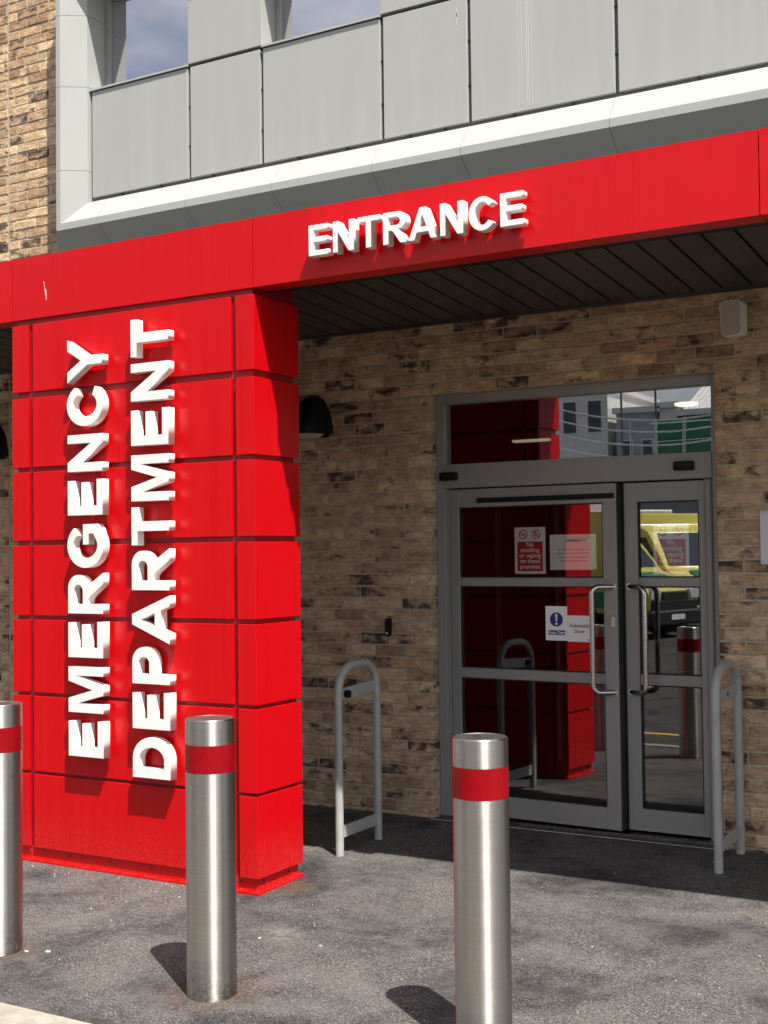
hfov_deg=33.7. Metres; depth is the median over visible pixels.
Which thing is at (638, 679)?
door leaf
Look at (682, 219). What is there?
canopy
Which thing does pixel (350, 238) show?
wall lettering
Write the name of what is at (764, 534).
wall plate
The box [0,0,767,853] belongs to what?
hospital building
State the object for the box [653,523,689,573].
no smoking sign
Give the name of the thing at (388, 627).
wall sensor
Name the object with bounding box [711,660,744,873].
guard hoop
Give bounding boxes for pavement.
[0,804,767,1023]
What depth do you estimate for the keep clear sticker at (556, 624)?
7.62 m
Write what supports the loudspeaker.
attached to the hospital building
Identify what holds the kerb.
on the road
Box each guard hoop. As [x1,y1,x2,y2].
[334,659,381,856]
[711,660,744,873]
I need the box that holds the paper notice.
[550,534,596,569]
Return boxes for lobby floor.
[465,666,703,812]
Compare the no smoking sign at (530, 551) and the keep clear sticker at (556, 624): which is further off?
the no smoking sign at (530, 551)
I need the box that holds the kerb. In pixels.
[0,1002,90,1023]
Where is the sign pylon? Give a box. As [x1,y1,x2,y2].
[12,288,304,896]
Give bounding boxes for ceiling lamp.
[505,437,557,442]
[673,400,698,406]
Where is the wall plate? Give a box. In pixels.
[760,511,767,563]
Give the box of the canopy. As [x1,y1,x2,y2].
[0,127,767,374]
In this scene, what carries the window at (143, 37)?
in the hospital building
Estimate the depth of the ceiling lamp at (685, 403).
9.83 m
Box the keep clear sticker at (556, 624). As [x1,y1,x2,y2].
[545,606,567,640]
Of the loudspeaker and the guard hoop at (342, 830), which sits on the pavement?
the guard hoop at (342, 830)
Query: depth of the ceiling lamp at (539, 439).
12.92 m
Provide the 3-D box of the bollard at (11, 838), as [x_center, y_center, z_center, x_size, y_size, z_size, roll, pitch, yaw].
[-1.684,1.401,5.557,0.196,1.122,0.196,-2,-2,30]
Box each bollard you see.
[0,701,22,956]
[185,715,236,1002]
[452,733,511,1023]
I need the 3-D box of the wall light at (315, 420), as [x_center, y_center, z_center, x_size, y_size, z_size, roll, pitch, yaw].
[-0.513,-0.628,8.337,0.300,0.303,0.202,-2,-2,30]
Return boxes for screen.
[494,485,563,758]
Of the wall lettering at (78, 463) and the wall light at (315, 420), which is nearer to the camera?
the wall lettering at (78, 463)
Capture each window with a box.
[105,0,188,84]
[275,0,380,40]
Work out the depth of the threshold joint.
7.28 m
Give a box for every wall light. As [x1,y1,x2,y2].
[0,426,8,458]
[299,395,332,439]
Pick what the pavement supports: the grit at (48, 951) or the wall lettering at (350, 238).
the grit at (48, 951)
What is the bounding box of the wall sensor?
[384,618,391,636]
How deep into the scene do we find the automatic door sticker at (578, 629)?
7.55 m
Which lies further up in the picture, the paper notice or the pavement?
the paper notice
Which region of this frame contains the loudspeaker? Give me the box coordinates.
[719,299,746,337]
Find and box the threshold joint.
[430,818,710,848]
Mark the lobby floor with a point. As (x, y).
(673, 761)
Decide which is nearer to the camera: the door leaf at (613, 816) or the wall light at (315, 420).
the door leaf at (613, 816)
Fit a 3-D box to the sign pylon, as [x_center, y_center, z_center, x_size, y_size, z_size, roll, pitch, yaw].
[-1.272,0.390,6.929,1.703,3.120,0.420,-2,-2,30]
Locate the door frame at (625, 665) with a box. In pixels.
[435,373,723,844]
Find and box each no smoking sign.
[514,527,545,573]
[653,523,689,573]
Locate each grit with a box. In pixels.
[25,832,767,1020]
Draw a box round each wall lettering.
[67,341,109,758]
[130,319,176,780]
[308,190,527,258]
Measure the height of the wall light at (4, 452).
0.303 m
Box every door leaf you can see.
[450,483,626,830]
[621,480,710,837]
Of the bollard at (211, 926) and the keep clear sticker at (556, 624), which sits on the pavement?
the bollard at (211, 926)
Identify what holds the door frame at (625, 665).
attached to the hospital building
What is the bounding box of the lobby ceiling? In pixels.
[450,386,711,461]
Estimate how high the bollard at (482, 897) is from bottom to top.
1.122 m
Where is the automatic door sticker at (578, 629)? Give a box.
[567,615,589,641]
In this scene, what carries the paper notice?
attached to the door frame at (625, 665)

